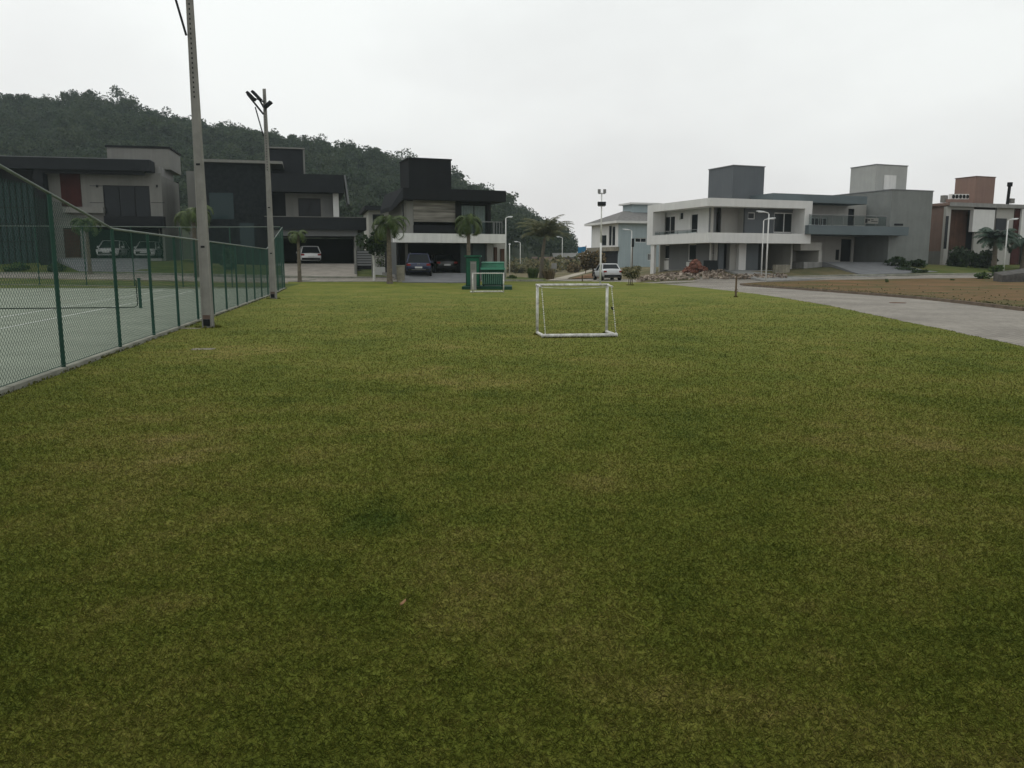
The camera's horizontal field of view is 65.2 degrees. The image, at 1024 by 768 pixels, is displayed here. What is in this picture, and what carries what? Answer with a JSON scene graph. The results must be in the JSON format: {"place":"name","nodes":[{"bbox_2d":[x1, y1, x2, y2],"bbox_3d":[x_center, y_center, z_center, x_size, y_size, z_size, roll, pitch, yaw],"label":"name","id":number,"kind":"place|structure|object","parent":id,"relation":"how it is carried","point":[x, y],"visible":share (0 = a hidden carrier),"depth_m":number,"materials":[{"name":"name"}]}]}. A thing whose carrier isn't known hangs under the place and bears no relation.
{"place":"outdoors","nodes":[
{"label":"outdoors","id":0,"kind":"place"},
{"bbox_2d":[58,258,147,271],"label":"driveway","id":1,"kind":"structure","parent":0,"point":[106,265],"depth_m":63.58,"materials":[{"name":"grey concrete"}]},
{"bbox_2d":[0,288,269,386],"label":"tennis court","id":2,"kind":"object","parent":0,"point":[126,325],"visible":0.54,"depth_m":22.81,"materials":[{"name":"concrete"}]},
{"bbox_2d":[0,278,141,308],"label":"tennis net","id":3,"kind":"object","parent":2,"relation":"on","point":[139,287],"visible":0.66,"depth_m":29.19,"materials":[{"name":"fabric"}]},
{"bbox_2d":[0,278,297,287],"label":"court verge","id":4,"kind":"structure","parent":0,"point":[156,283],"depth_m":52.57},
{"bbox_2d":[0,259,545,280],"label":"garden","id":5,"kind":"object","parent":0,"point":[365,272],"visible":0.16,"depth_m":63.63,"materials":[{"name":"green plant"}]},
{"bbox_2d":[2,262,29,270],"bbox_3d":[-38.429,-9.085,61.992,1.611,0.838,1.529,2,9,15],"label":"bush","id":6,"kind":"object","parent":5,"relation":"on","point":[10,267],"visible":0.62,"depth_m":61.71,"materials":[{"name":"green plant"}]},
{"bbox_2d":[47,264,65,271],"bbox_3d":[-35.357,-9.022,61.891,1.492,0.687,1.314,3,9,17],"label":"bush","id":7,"kind":"object","parent":5,"relation":"on","point":[52,267],"visible":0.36,"depth_m":61.68,"materials":[{"name":"green plant"}]},
{"bbox_2d":[354,248,372,275],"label":"slatted gate","id":8,"kind":"structure","parent":5,"relation":"on","point":[363,259],"depth_m":62.24,"materials":[{"name":"white metal"}]},
{"bbox_2d":[374,251,384,274],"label":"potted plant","id":9,"kind":"object","parent":5,"relation":"on","point":[380,269],"visible":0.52,"depth_m":65.17,"materials":[{"name":"green plant"}]},
{"bbox_2d":[505,216,512,277],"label":"street lamp","id":10,"kind":"object","parent":5,"relation":"on","point":[505,243],"visible":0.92,"depth_m":75.92,"materials":[{"name":"white metal"}]},
{"bbox_2d":[526,268,538,277],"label":"grass clump","id":11,"kind":"object","parent":5,"relation":"on","point":[533,273],"visible":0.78,"depth_m":78.40,"materials":[{"name":"green plant"}]},
{"bbox_2d":[3,113,551,270],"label":"hill","id":12,"kind":"structure","parent":0,"point":[515,250],"depth_m":167.84,"materials":[{"name":"green plant"}]},
{"bbox_2d":[0,84,578,259],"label":"hill forest","id":13,"kind":"object","parent":12,"relation":"on","point":[356,175],"visible":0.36,"depth_m":208.28,"materials":[{"name":"green plant"}]},
{"bbox_2d":[284,264,356,275],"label":"driveway","id":14,"kind":"structure","parent":0,"point":[326,269],"depth_m":64.17,"materials":[{"name":"grey concrete"}]},
{"bbox_2d":[402,273,465,282],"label":"driveway","id":15,"kind":"structure","parent":0,"point":[436,278],"depth_m":58.02,"materials":[{"name":"grey concrete"}]},
{"bbox_2d":[404,253,432,275],"bbox_3d":[-6.995,-8.943,60.079,2.170,1.796,4.370,-1,9,-6],"label":"suv car","id":16,"kind":"object","parent":15,"relation":"on","point":[418,262],"visible":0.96,"depth_m":58.12,"materials":[{"name":"blue metal"}]},
{"bbox_2d":[9,264,930,292],"bbox_3d":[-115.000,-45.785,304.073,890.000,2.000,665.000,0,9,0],"label":"ground","id":17,"kind":"structure","parent":0,"point":[800,271],"depth_m":70.13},
{"bbox_2d":[0,145,182,264],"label":"house","id":18,"kind":"structure","parent":17,"relation":"on","point":[122,185],"depth_m":64.77,"materials":[{"name":"paint"}]},
{"bbox_2d":[63,229,80,257],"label":"door","id":19,"kind":"structure","parent":18,"relation":"in","point":[67,230],"depth_m":65.18,"materials":[{"name":"grey"}]},
{"bbox_2d":[96,240,129,257],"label":"hatchback car","id":20,"kind":"object","parent":18,"relation":"in","point":[120,247],"visible":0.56,"depth_m":66.66,"materials":[{"name":"white metal"}]},
{"bbox_2d":[103,185,150,215],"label":"window","id":21,"kind":"structure","parent":18,"relation":"in","point":[118,200],"depth_m":65.58,"materials":[{"name":"black glass"}]},
{"bbox_2d":[134,241,163,257],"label":"hatchback car","id":22,"kind":"object","parent":18,"relation":"on","point":[145,251],"visible":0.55,"depth_m":67.58,"materials":[{"name":"white metal"}]},
{"bbox_2d":[0,226,280,287],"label":"chain link fence","id":23,"kind":"object","parent":17,"relation":"on","point":[35,229],"visible":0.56,"depth_m":49.55,"materials":[{"name":"metal"}]},
{"bbox_2d":[0,164,285,396],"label":"chain link fence","id":24,"kind":"object","parent":17,"relation":"on","point":[38,377],"visible":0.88,"depth_m":15.31,"materials":[{"name":"metal"}]},
{"bbox_2d":[220,247,237,269],"bbox_3d":[-22.545,-9.989,63.775,1.481,1.860,1.690,0,9,0],"label":"bush","id":25,"kind":"object","parent":17,"relation":"on","point":[228,259],"visible":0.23,"depth_m":63.30,"materials":[{"name":"green plant"}]},
{"bbox_2d":[1,272,542,281],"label":"road","id":26,"kind":"structure","parent":17,"relation":"on","point":[288,276],"depth_m":60.66,"materials":[{"name":"grey asphalt"}]},
{"bbox_2d":[186,147,366,270],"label":"house","id":27,"kind":"structure","parent":17,"relation":"on","point":[236,196],"depth_m":66.82,"materials":[{"name":"paint"}]},
{"bbox_2d":[209,193,233,218],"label":"window","id":28,"kind":"structure","parent":27,"relation":"in","point":[222,204],"depth_m":65.76,"materials":[{"name":"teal glass"}]},
{"bbox_2d":[239,223,254,249],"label":"window","id":29,"kind":"structure","parent":27,"relation":"in","point":[246,233],"depth_m":66.55,"materials":[{"name":"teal glass"}]},
{"bbox_2d":[257,224,267,257],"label":"door","id":30,"kind":"structure","parent":27,"relation":"in","point":[262,234],"depth_m":66.86,"materials":[{"name":"grey"}]},
{"bbox_2d":[296,246,320,263],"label":"hatchback car","id":31,"kind":"object","parent":27,"relation":"on","point":[310,253],"visible":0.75,"depth_m":68.61,"materials":[{"name":"white metal"}]},
{"bbox_2d":[298,198,320,216],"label":"window","id":32,"kind":"structure","parent":27,"relation":"in","point":[311,207],"depth_m":68.51,"materials":[{"name":"grey glass"}]},
{"bbox_2d":[288,279,396,281],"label":"kerb lawn","id":33,"kind":"structure","parent":17,"relation":"on","point":[338,281],"depth_m":56.65,"materials":[{"name":"concrete"}]},
{"bbox_2d":[359,206,387,266],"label":"house","id":34,"kind":"structure","parent":17,"relation":"on","point":[370,213],"depth_m":82.25,"materials":[{"name":"grey concrete"}]},
{"bbox_2d":[396,265,404,281],"bbox_3d":[-7.880,-7.716,56.685,0.600,1.389,0.340,0,9,0],"label":"concrete totem","id":35,"kind":"object","parent":17,"relation":"on","point":[400,273],"visible":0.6,"depth_m":56.54,"materials":[{"name":"grey concrete"}]},
{"bbox_2d":[380,157,505,279],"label":"house","id":36,"kind":"structure","parent":17,"relation":"on","point":[428,202],"depth_m":60.59,"materials":[{"name":"grey paint"}]},
{"bbox_2d":[429,254,456,272],"bbox_3d":[-5.728,-9.575,63.722,2.070,1.515,4.370,-3,9,-20],"label":"sedan car","id":37,"kind":"object","parent":36,"relation":"in","point":[445,262],"visible":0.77,"depth_m":62.02,"materials":[{"name":"black metal"}]},
{"bbox_2d":[460,204,486,233],"bbox_3d":[-2.929,-12.662,61.484,2.145,2.294,0.070,-3,9,-20],"label":"window","id":38,"kind":"structure","parent":36,"relation":"in","point":[460,204],"depth_m":61.43,"materials":[{"name":"black metal"}]},
{"bbox_2d":[508,262,517,272],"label":"bush","id":39,"kind":"object","parent":17,"relation":"on","point":[513,268],"visible":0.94,"depth_m":110.44,"materials":[{"name":"green plant"}]},
{"bbox_2d":[515,214,574,277],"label":"palm tree","id":40,"kind":"object","parent":17,"relation":"on","point":[543,229],"visible":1,"depth_m":79.23,"materials":[{"name":"green plant"}]},
{"bbox_2d":[506,253,583,272],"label":"scrub","id":41,"kind":"object","parent":17,"relation":"on","point":[532,264],"visible":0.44,"depth_m":124.33,"materials":[{"name":"green plant"}]},
{"bbox_2d":[541,268,555,278],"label":"grass clump","id":42,"kind":"object","parent":17,"relation":"on","point":[549,274],"visible":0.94,"depth_m":78.38,"materials":[{"name":"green plant"}]},
{"bbox_2d":[552,253,576,261],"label":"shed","id":43,"kind":"structure","parent":17,"relation":"on","point":[565,255],"depth_m":164.53,"materials":[{"name":"white"}]},
{"bbox_2d":[566,262,581,272],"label":"bush","id":44,"kind":"object","parent":17,"relation":"on","point":[572,268],"visible":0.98,"depth_m":110.47,"materials":[{"name":"green plant"}]},
{"bbox_2d":[584,202,661,267],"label":"house","id":45,"kind":"structure","parent":17,"relation":"on","point":[616,241],"depth_m":111.74,"materials":[{"name":"white paint"}]},
{"bbox_2d":[609,226,611,245],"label":"window","id":46,"kind":"structure","parent":45,"relation":"in","point":[610,227],"depth_m":113.01,"materials":[{"name":"grey glass"}]},
{"bbox_2d":[612,226,614,245],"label":"window","id":47,"kind":"structure","parent":45,"relation":"in","point":[613,231],"depth_m":112.01,"materials":[{"name":"grey glass"}]},
{"bbox_2d":[635,269,725,281],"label":"rubble heap","id":48,"kind":"object","parent":17,"relation":"on","point":[705,274],"visible":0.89,"depth_m":67.16,"materials":[{"name":"grey stone"}]},
{"bbox_2d":[682,259,707,273],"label":"brick pile","id":49,"kind":"object","parent":48,"relation":"on","point":[695,266],"visible":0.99,"depth_m":67.56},
{"bbox_2d":[647,165,821,273],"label":"house","id":50,"kind":"structure","parent":17,"relation":"on","point":[720,226],"depth_m":71.26,"materials":[{"name":"paint"}]},
{"bbox_2d":[665,245,668,258],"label":"window","id":51,"kind":"structure","parent":50,"relation":"in","point":[667,246],"depth_m":76.74,"materials":[{"name":"black glass"}]},
{"bbox_2d":[665,216,674,234],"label":"window","id":52,"kind":"structure","parent":50,"relation":"in","point":[669,220],"depth_m":75.12,"materials":[{"name":"black glass"}]},
{"bbox_2d":[688,244,695,260],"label":"window","id":53,"kind":"structure","parent":50,"relation":"in","point":[692,247],"depth_m":72.84,"materials":[{"name":"black glass"}]},
{"bbox_2d":[691,213,697,232],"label":"window","id":54,"kind":"structure","parent":50,"relation":"in","point":[694,217],"depth_m":71.42,"materials":[{"name":"black glass"}]},
{"bbox_2d":[723,243,726,268],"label":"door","id":55,"kind":"structure","parent":50,"relation":"in","point":[725,244],"depth_m":70.93,"materials":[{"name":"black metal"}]},
{"bbox_2d":[774,213,791,232],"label":"window","id":56,"kind":"structure","parent":50,"relation":"in","point":[782,221],"depth_m":71.45,"materials":[{"name":"glass"}]},
{"bbox_2d":[756,211,769,281],"bbox_3d":[19.682,-10.792,63.117,1.042,5.653,0.300,0,9,3],"label":"street lamp","id":57,"kind":"object","parent":17,"relation":"on","point":[767,244],"visible":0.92,"depth_m":63.02,"materials":[{"name":"white metal"}]},
{"bbox_2d":[761,218,773,274],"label":"street lamp","id":58,"kind":"object","parent":17,"relation":"on","point":[762,245],"visible":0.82,"depth_m":66.00,"materials":[{"name":"white metal"}]},
{"bbox_2d":[681,273,991,278],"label":"road","id":59,"kind":"structure","parent":17,"relation":"on","point":[879,274],"depth_m":68.85,"materials":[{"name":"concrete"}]},
{"bbox_2d":[750,164,933,268],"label":"house","id":60,"kind":"structure","parent":17,"relation":"on","point":[879,213],"depth_m":75.78,"materials":[{"name":"grey paint"}]},
{"bbox_2d":[812,217,826,224],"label":"window","id":61,"kind":"structure","parent":60,"relation":"in","point":[815,221],"depth_m":75.39,"materials":[{"name":"grey glass"}]},
{"bbox_2d":[840,239,850,261],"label":"door","id":62,"kind":"structure","parent":60,"relation":"in","point":[845,243],"depth_m":77.77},
{"bbox_2d":[847,209,853,225],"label":"window","id":63,"kind":"structure","parent":60,"relation":"in","point":[850,211],"depth_m":76.67,"materials":[{"name":"black glass"}]},
{"bbox_2d":[883,175,895,188],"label":"tower door","id":64,"kind":"structure","parent":60,"relation":"in","point":[889,180],"depth_m":77.90,"materials":[{"name":"white paint"}]},
{"bbox_2d":[740,278,1023,310],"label":"kerb verge","id":65,"kind":"structure","parent":17,"relation":"on","point":[944,300],"depth_m":38.98,"materials":[{"name":"grey concrete"}]},
{"bbox_2d":[928,176,1023,264],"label":"house","id":66,"kind":"structure","parent":17,"relation":"on","point":[965,212],"depth_m":80.61,"materials":[{"name":"paint"}]},
{"bbox_2d":[943,216,948,248],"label":"window","id":67,"kind":"structure","parent":66,"relation":"in","point":[947,217],"depth_m":78.57,"materials":[{"name":"grey glass"}]},
{"bbox_2d":[995,218,1006,229],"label":"window","id":68,"kind":"structure","parent":66,"relation":"in","point":[1000,222],"depth_m":81.14,"materials":[{"name":"grey glass"}]},
{"bbox_2d":[988,265,1004,275],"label":"bush","id":69,"kind":"object","parent":17,"relation":"on","point":[996,268],"visible":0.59,"depth_m":69.30,"materials":[{"name":"green plant"}]},
{"bbox_2d":[993,268,1023,281],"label":"retaining wall","id":70,"kind":"structure","parent":17,"relation":"on","point":[1016,275],"depth_m":60.90,"materials":[{"name":"concrete"}]},
{"bbox_2d":[0,281,1023,767],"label":"lawn","id":71,"kind":"structure","parent":0,"point":[444,291],"depth_m":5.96,"materials":[{"name":"plant"}]},
{"bbox_2d":[175,0,214,327],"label":"concrete pole","id":72,"kind":"object","parent":71,"relation":"on","point":[207,309],"visible":0.95,"depth_m":20.24,"materials":[{"name":"grey concrete"}]},
{"bbox_2d":[245,89,276,298],"bbox_3d":[-11.210,-8.378,36.247,1.152,9.600,0.424,1,9,5],"label":"concrete pole","id":73,"kind":"object","parent":71,"relation":"on","point":[265,104],"visible":0.96,"depth_m":36.23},
{"bbox_2d":[287,230,307,281],"bbox_3d":[-14.941,-8.929,55.900,1.538,3.687,1.477,0,9,0],"label":"palm tree","id":74,"kind":"object","parent":71,"relation":"on","point":[298,237],"visible":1,"depth_m":55.73,"materials":[{"name":"green plant"}]},
{"bbox_2d":[0,284,737,395],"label":"uncut grass","id":75,"kind":"structure","parent":71,"relation":"on","point":[198,326],"depth_m":18.09,"materials":[{"name":"green plant"}]},
{"bbox_2d":[371,215,409,283],"bbox_3d":[-8.327,-9.141,54.565,2.704,4.640,2.573,7,11,40],"label":"palm tree","id":76,"kind":"object","parent":71,"relation":"on","point":[387,225],"visible":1,"depth_m":54.15,"materials":[{"name":"green plant"}]},
{"bbox_2d":[455,213,483,254],"bbox_3d":[-3.068,-9.580,56.696,2.296,4.894,2.397,0,9,0],"label":"palm tree","id":77,"kind":"object","parent":71,"relation":"on","point":[474,220],"visible":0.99,"depth_m":56.09,"materials":[{"name":"green plant"}]},
{"bbox_2d":[470,261,476,289],"bbox_3d":[-2.298,-6.407,47.645,0.380,1.779,0.260,0,9,0],"label":"meter box","id":78,"kind":"object","parent":71,"relation":"on","point":[472,266],"visible":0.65,"depth_m":47.50,"materials":[{"name":"concrete"}]},
{"bbox_2d":[462,285,511,289],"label":"platform","id":79,"kind":"structure","parent":71,"relation":"on","point":[491,287],"depth_m":48.04,"materials":[{"name":"green plastic"}]},
{"bbox_2d":[464,255,481,285],"bbox_3d":[-2.384,-6.850,49.034,1.042,2.044,1.100,0,9,0],"label":"cabinet","id":80,"kind":"object","parent":79,"relation":"on","point":[469,258],"visible":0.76,"depth_m":48.53,"materials":[{"name":"green metal"}]},
{"bbox_2d":[480,262,504,285],"bbox_3d":[-1.170,-6.783,49.277,1.493,1.503,1.320,0,9,0],"label":"waste container","id":81,"kind":"object","parent":79,"relation":"on","point":[492,267],"visible":0.91,"depth_m":48.75,"materials":[{"name":"green plastic"}]},
{"bbox_2d":[470,273,503,292],"bbox_3d":[-1.371,-5.575,43.984,1.788,1.079,0.772,-2,9,-12],"label":"football goal","id":82,"kind":"object","parent":71,"relation":"on","point":[472,291],"visible":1,"depth_m":43.71,"materials":[{"name":"white metal"}]},
{"bbox_2d":[536,283,617,337],"bbox_3d":[1.494,-1.711,18.466,1.779,1.179,0.972,-1,9,-7],"label":"football goal","id":83,"kind":"object","parent":71,"relation":"on","point":[607,332],"visible":1,"depth_m":18.74,"materials":[{"name":"white plastic"}]},
{"bbox_2d":[597,189,605,283],"bbox_3d":[6.626,-10.854,59.488,0.600,7.065,0.290,0,9,0],"label":"floodlight mast","id":84,"kind":"object","parent":71,"relation":"on","point":[601,204],"visible":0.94,"depth_m":59.41,"materials":[{"name":"white metal"}]},
{"bbox_2d":[621,238,641,284],"bbox_3d":[8.655,-8.799,58.005,1.581,3.451,1.405,5,10,29],"label":"sapling","id":85,"kind":"object","parent":71,"relation":"on","point":[634,271],"visible":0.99,"depth_m":57.91,"materials":[{"name":"green plant"}]},
{"bbox_2d":[0,273,1023,346],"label":"road","id":86,"kind":"structure","parent":0,"point":[1002,325],"depth_m":32.30,"materials":[{"name":"grey asphalt"}]},
{"bbox_2d":[69,217,101,273],"bbox_3d":[-32.124,-10.466,60.626,2.296,4.298,2.008,-8,12,-42],"label":"palm tree","id":87,"kind":"object","parent":86,"relation":"on","point":[91,222],"visible":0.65,"depth_m":60.40,"materials":[{"name":"green plant"}]},
{"bbox_2d":[173,205,214,276],"bbox_3d":[-23.569,-10.637,59.624,3.086,5.358,2.984,0,9,0],"label":"palm tree","id":88,"kind":"object","parent":86,"relation":"on","point":[184,218],"visible":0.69,"depth_m":58.96,"materials":[{"name":"green plant"}]},
{"bbox_2d":[355,230,386,279],"bbox_3d":[-9.985,-9.310,57.773,2.698,3.706,1.669,0,9,0],"label":"tree","id":89,"kind":"object","parent":86,"relation":"on","point":[371,246],"visible":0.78,"depth_m":57.30,"materials":[{"name":"green plant"}]},
{"bbox_2d":[593,263,621,280],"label":"sedan car","id":90,"kind":"object","parent":86,"relation":"on","point":[611,271],"visible":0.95,"depth_m":70.96,"materials":[{"name":"silver metal"}]},
{"bbox_2d":[0,0,1023,258],"label":"sky","id":91,"kind":"structure","parent":0,"point":[553,104],"materials":[{"name":"white"}]},
{"bbox_2d":[550,270,591,279],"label":"path","id":92,"kind":"structure","parent":0,"point":[567,276],"depth_m":88.11,"materials":[{"name":"grey concrete"}]},
{"bbox_2d":[571,273,598,278],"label":"dirt island","id":93,"kind":"structure","parent":0,"point":[588,276],"depth_m":83.37,"materials":[{"name":"brown soil"}]},
{"bbox_2d":[578,250,606,275],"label":"tree","id":94,"kind":"object","parent":93,"relation":"on","point":[591,261],"visible":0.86,"depth_m":82.95,"materials":[{"name":"green plant"}]},
{"bbox_2d":[725,270,885,281],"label":"driveway","id":95,"kind":"structure","parent":0,"point":[735,272],"depth_m":66.30,"materials":[{"name":"concrete"}]},
{"bbox_2d":[723,272,787,278],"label":"debris","id":96,"kind":"object","parent":95,"relation":"on","point":[746,276],"visible":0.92,"depth_m":66.36,"materials":[{"name":"grey stone"}]},
{"bbox_2d":[772,265,789,272],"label":"block stack","id":97,"kind":"object","parent":95,"relation":"on","point":[781,268],"visible":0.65,"depth_m":68.56,"materials":[{"name":"concrete"}]},
{"bbox_2d":[822,262,936,273],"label":"driveway","id":98,"kind":"structure","parent":0,"point":[867,267],"depth_m":71.69,"materials":[{"name":"grey concrete"}]},
{"bbox_2d":[745,278,1023,306],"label":"verge","id":99,"kind":"structure","parent":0,"point":[968,287],"depth_m":50.31,"materials":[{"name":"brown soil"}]},
{"bbox_2d":[974,272,991,278],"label":"bush","id":100,"kind":"object","parent":99,"relation":"on","point":[983,275],"visible":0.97,"depth_m":65.20,"materials":[{"name":"green plant"}]},
{"bbox_2d":[903,264,1019,273],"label":"garden","id":101,"kind":"object","parent":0,"point":[945,268],"visible":0.2,"depth_m":73.38,"materials":[{"name":"green plant"}]},
{"bbox_2d":[883,256,910,266],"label":"bush","id":102,"kind":"object","parent":101,"relation":"on","point":[900,261],"visible":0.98,"depth_m":73.04,"materials":[{"name":"green plant"}]},
{"bbox_2d":[894,267,917,269],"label":"plant","id":103,"kind":"object","parent":101,"relation":"on","point":[904,268],"visible":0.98,"depth_m":71.64,"materials":[{"name":"green plant"}]},
{"bbox_2d":[910,259,927,267],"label":"bush","id":104,"kind":"object","parent":101,"relation":"on","point":[919,263],"visible":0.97,"depth_m":73.25,"materials":[{"name":"green plant"}]},
{"bbox_2d":[946,245,976,266],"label":"bush","id":105,"kind":"object","parent":101,"relation":"on","point":[958,256],"visible":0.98,"depth_m":75.85,"materials":[{"name":"green plant"}]},
{"bbox_2d":[968,249,998,267],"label":"bush","id":106,"kind":"object","parent":101,"relation":"on","point":[983,259],"visible":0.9,"depth_m":75.63,"materials":[{"name":"green plant"}]},
{"bbox_2d":[972,227,1020,265],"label":"palm tree","id":107,"kind":"object","parent":101,"relation":"on","point":[991,237],"visible":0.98,"depth_m":74.05,"materials":[{"name":"green plant"}]},
{"bbox_2d":[1003,218,1018,270],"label":"street lamp","id":108,"kind":"object","parent":101,"relation":"on","point":[1006,242],"visible":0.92,"depth_m":72.35,"materials":[{"name":"white metal"}]},
{"bbox_2d":[1007,234,1023,268],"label":"palm tree","id":109,"kind":"object","parent":101,"relation":"on","point":[1020,242],"visible":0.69,"depth_m":75.40,"materials":[{"name":"green plant"}]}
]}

